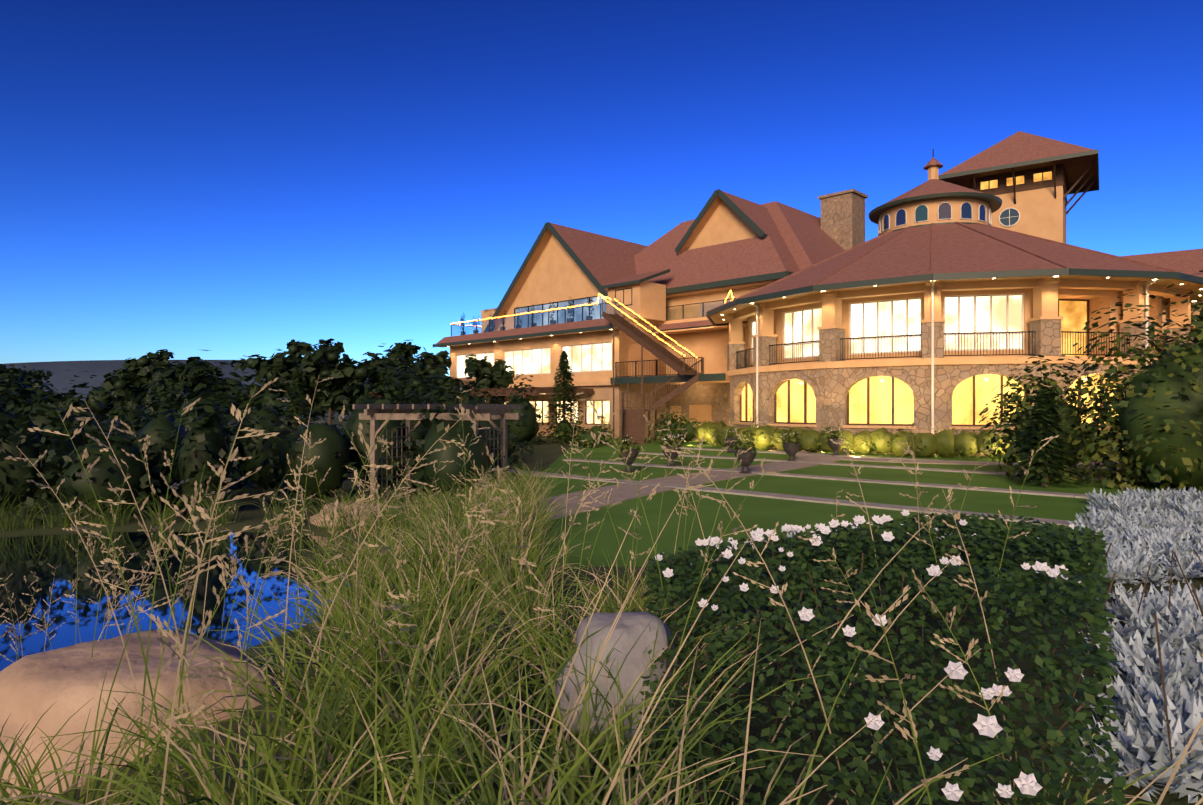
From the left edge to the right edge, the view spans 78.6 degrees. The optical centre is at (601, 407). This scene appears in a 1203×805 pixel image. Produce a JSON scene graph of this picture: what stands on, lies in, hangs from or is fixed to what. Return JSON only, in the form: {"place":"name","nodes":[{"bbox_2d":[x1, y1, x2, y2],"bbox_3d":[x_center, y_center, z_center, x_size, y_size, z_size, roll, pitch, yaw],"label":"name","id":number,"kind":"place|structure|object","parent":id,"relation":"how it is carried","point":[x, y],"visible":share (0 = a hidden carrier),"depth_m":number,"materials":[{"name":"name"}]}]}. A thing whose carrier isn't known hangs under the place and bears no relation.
{"place":"outdoors","nodes":[
{"label":"outdoors","id":0,"kind":"place"},
{"bbox_2d":[2,360,367,408],"bbox_3d":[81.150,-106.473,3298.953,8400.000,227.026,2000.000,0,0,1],"label":"hills","id":1,"kind":"structure","parent":0,"point":[59,379],"depth_m":2800.50,"materials":[{"name":"grey"}]},
{"bbox_2d":[0,530,384,670],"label":"pond water","id":2,"kind":"structure","parent":0,"point":[21,556],"depth_m":11.97,"materials":[{"name":"blue liquid"}]},
{"bbox_2d":[0,409,1202,804],"bbox_3d":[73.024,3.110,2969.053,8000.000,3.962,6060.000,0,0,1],"label":"ground","id":3,"kind":"structure","parent":0,"point":[764,513],"depth_m":12.25,"materials":[{"name":"green plant"}]},
{"bbox_2d":[0,364,28,396],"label":"tree","id":4,"kind":"object","parent":3,"relation":"on","point":[4,366],"visible":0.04,"depth_m":81.91,"materials":[{"name":"green plant"}]},
{"bbox_2d":[0,369,33,413],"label":"tree","id":5,"kind":"object","parent":3,"relation":"on","point":[4,374],"visible":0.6,"depth_m":64.22,"materials":[{"name":"green plant"}]},
{"bbox_2d":[7,364,52,394],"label":"tree","id":6,"kind":"object","parent":3,"relation":"on","point":[22,373],"visible":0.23,"depth_m":103.67,"materials":[{"name":"green plant"}]},
{"bbox_2d":[109,367,125,402],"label":"tree","id":7,"kind":"object","parent":3,"relation":"on","point":[115,371],"depth_m":96.40,"materials":[{"name":"green plant"}]},
{"bbox_2d":[0,629,277,802],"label":"boulder","id":8,"kind":"object","parent":3,"relation":"on","point":[67,682],"visible":0.54,"depth_m":3.55,"materials":[{"name":"beige stone"}]},
{"bbox_2d":[103,360,183,412],"bbox_3d":[-36.575,-0.935,60.921,7.985,6.273,7.395,0,0,1],"label":"tree","id":9,"kind":"object","parent":3,"relation":"on","point":[138,403],"visible":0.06,"depth_m":59.77,"materials":[{"name":"green plant"}]},
{"bbox_2d":[115,352,184,410],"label":"tree","id":10,"kind":"object","parent":3,"relation":"on","point":[146,356],"visible":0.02,"depth_m":69.42,"materials":[{"name":"green plant"}]},
{"bbox_2d":[101,349,203,417],"bbox_3d":[-31.679,-1.057,52.338,6.288,6.397,5.956,0,0,-12],"label":"tree","id":11,"kind":"object","parent":3,"relation":"on","point":[141,370],"visible":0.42,"depth_m":51.58,"materials":[{"name":"green plant"}]},
{"bbox_2d":[148,360,238,410],"bbox_3d":[-28.177,-0.559,51.040,5.205,5.399,5.138,0,0,-20],"label":"tree","id":12,"kind":"object","parent":3,"relation":"on","point":[177,373],"visible":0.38,"depth_m":49.62,"materials":[{"name":"green plant"}]},
{"bbox_2d":[19,354,384,419],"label":"treeline","id":13,"kind":"object","parent":3,"relation":"on","point":[259,399],"visible":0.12,"depth_m":124.65,"materials":[{"name":"green plant"}]},
{"bbox_2d":[0,346,542,524],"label":"pond bank shrubs","id":14,"kind":"object","parent":3,"relation":"on","point":[203,437],"visible":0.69,"depth_m":19.95,"materials":[{"name":"green plant"}]},
{"bbox_2d":[230,339,349,433],"bbox_3d":[-23.507,-1.655,56.959,6.622,7.590,7.396,0,0,24],"label":"tree","id":15,"kind":"object","parent":3,"relation":"on","point":[281,365],"visible":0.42,"depth_m":55.67,"materials":[{"name":"green plant"}]},
{"bbox_2d":[281,370,314,432],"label":"conifer tree","id":16,"kind":"object","parent":3,"relation":"on","point":[298,380],"depth_m":33.12,"materials":[{"name":"green plant"}]},
{"bbox_2d":[286,338,382,424],"bbox_3d":[-19.086,-1.412,52.819,5.866,7.104,5.980,0,0,-42],"label":"tree","id":17,"kind":"object","parent":3,"relation":"on","point":[321,364],"visible":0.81,"depth_m":51.86,"materials":[{"name":"green plant"}]},
{"bbox_2d":[310,502,380,526],"bbox_3d":[-6.169,2.590,17.923,1.889,0.573,1.269,0,0,1],"label":"rock","id":18,"kind":"object","parent":3,"relation":"on","point":[332,507],"visible":0.35,"depth_m":17.48,"materials":[{"name":"beige stone"}]},
{"bbox_2d":[351,340,451,401],"bbox_3d":[-15.512,-1.562,55.640,6.926,7.405,7.160,0,0,33],"label":"tree","id":19,"kind":"object","parent":3,"relation":"on","point":[392,358],"visible":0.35,"depth_m":54.34,"materials":[{"name":"green plant"}]},
{"bbox_2d":[394,351,470,412],"bbox_3d":[-11.916,-0.863,50.653,5.579,6.006,5.147,0,0,1],"label":"tree","id":20,"kind":"object","parent":3,"relation":"on","point":[428,363],"visible":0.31,"depth_m":49.78,"materials":[{"name":"green plant"}]},
{"bbox_2d":[353,404,521,504],"bbox_3d":[-4.325,1.319,19.663,3.900,2.840,2.500,0,0,19],"label":"garden arbor","id":21,"kind":"object","parent":3,"relation":"on","point":[373,413],"visible":0.69,"depth_m":19.36,"materials":[{"name":"brown wood"}]},
{"bbox_2d":[464,354,514,403],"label":"tree","id":22,"kind":"object","parent":3,"relation":"on","point":[496,375],"visible":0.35,"depth_m":56.56,"materials":[{"name":"green plant"}]},
{"bbox_2d":[539,350,586,443],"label":"conifer","id":23,"kind":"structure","parent":3,"relation":"on","point":[565,375],"depth_m":42.22,"materials":[{"name":"green plant"}]},
{"bbox_2d":[0,457,1195,804],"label":"grass","id":24,"kind":"structure","parent":3,"relation":"on","point":[404,761],"depth_m":2.61,"materials":[{"name":"plant"}]},
{"bbox_2d":[0,377,1202,804],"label":"tall seed grass","id":25,"kind":"structure","parent":3,"relation":"on","point":[206,517],"depth_m":2.56,"materials":[{"name":"plant"}]},
{"bbox_2d":[528,404,700,447],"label":"shrubs","id":26,"kind":"object","parent":3,"relation":"on","point":[686,425],"visible":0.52,"depth_m":41.21,"materials":[{"name":"green plant"}]},
{"bbox_2d":[370,189,867,438],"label":"lodge","id":27,"kind":"structure","parent":3,"relation":"on","point":[678,282],"depth_m":52.06,"materials":[{"name":"paint"}]},
{"bbox_2d":[460,294,593,334],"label":"terrace plants","id":28,"kind":"object","parent":27,"relation":"on","point":[551,320],"visible":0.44,"depth_m":55.71,"materials":[{"name":"plant"}]},
{"bbox_2d":[451,290,733,357],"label":"string lights","id":29,"kind":"object","parent":27,"relation":"on","point":[615,307],"visible":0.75,"depth_m":48.39},
{"bbox_2d":[602,298,703,444],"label":"exterior stairs","id":30,"kind":"structure","parent":27,"relation":"attached to","point":[633,423],"depth_m":44.13,"materials":[{"name":"brown wood"}]},
{"bbox_2d":[555,612,684,743],"bbox_3d":[0.087,1.082,3.055,0.496,0.461,0.408,0,0,20],"label":"boulder","id":31,"kind":"object","parent":3,"relation":"on","point":[637,660],"visible":0.67,"depth_m":2.91,"materials":[{"name":"grey stone"}]},
{"bbox_2d":[615,427,843,473],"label":"potted plants","id":32,"kind":"object","parent":3,"relation":"on","point":[791,449],"visible":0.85,"depth_m":25.28,"materials":[{"name":"green plant"}]},
{"bbox_2d":[487,447,1202,525],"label":"lawn stone strips","id":33,"kind":"object","parent":3,"relation":"on","point":[842,502],"visible":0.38,"depth_m":19.73,"materials":[{"name":"grey stone"}]},
{"bbox_2d":[694,420,1123,457],"bbox_3d":[13.162,1.491,36.476,26.504,1.722,11.414,0,0,45],"label":"hedge","id":34,"kind":"object","parent":3,"relation":"on","point":[944,443],"visible":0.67,"depth_m":31.15,"materials":[{"name":"green plant"}]},
{"bbox_2d":[635,509,1202,804],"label":"rose bush","id":35,"kind":"object","parent":3,"relation":"on","point":[1025,559],"visible":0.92,"depth_m":2.81,"materials":[{"name":"green plant"}]},
{"bbox_2d":[706,149,1202,456],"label":"rotunda","id":36,"kind":"structure","parent":3,"relation":"on","point":[936,304],"depth_m":33.23,"materials":[{"name":"stone"}]},
{"bbox_2d":[939,131,1202,344],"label":"tower","id":37,"kind":"structure","parent":36,"relation":"on","point":[1032,181],"depth_m":49.55,"materials":[{"name":"paint"}]},
{"bbox_2d":[1009,387,1082,486],"bbox_3d":[11.584,0.762,19.238,1.676,2.656,1.868,0,0,1],"label":"conifer","id":38,"kind":"object","parent":3,"relation":"on","point":[1045,407],"visible":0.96,"depth_m":18.99,"materials":[{"name":"green plant"}]},
{"bbox_2d":[979,270,1202,492],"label":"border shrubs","id":39,"kind":"object","parent":3,"relation":"on","point":[1156,422],"visible":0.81,"depth_m":18.35,"materials":[{"name":"green plant"}]},
{"bbox_2d":[1067,487,1202,802],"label":"dusty miller","id":40,"kind":"object","parent":3,"relation":"on","point":[1139,539],"visible":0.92,"depth_m":4.27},
{"bbox_2d":[1163,307,1202,347],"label":"tree","id":41,"kind":"object","parent":3,"relation":"on","point":[1199,319],"visible":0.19,"depth_m":40.48,"materials":[{"name":"green plant"}]},
{"bbox_2d":[0,0,1202,375],"label":"sky","id":42,"kind":"structure","parent":0,"point":[230,179],"materials":[{"name":"blue"}]},
{"bbox_2d":[420,438,1122,556],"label":"garden path","id":43,"kind":"structure","parent":0,"point":[627,491],"depth_m":20.68,"materials":[{"name":"grey stone"}]}
]}

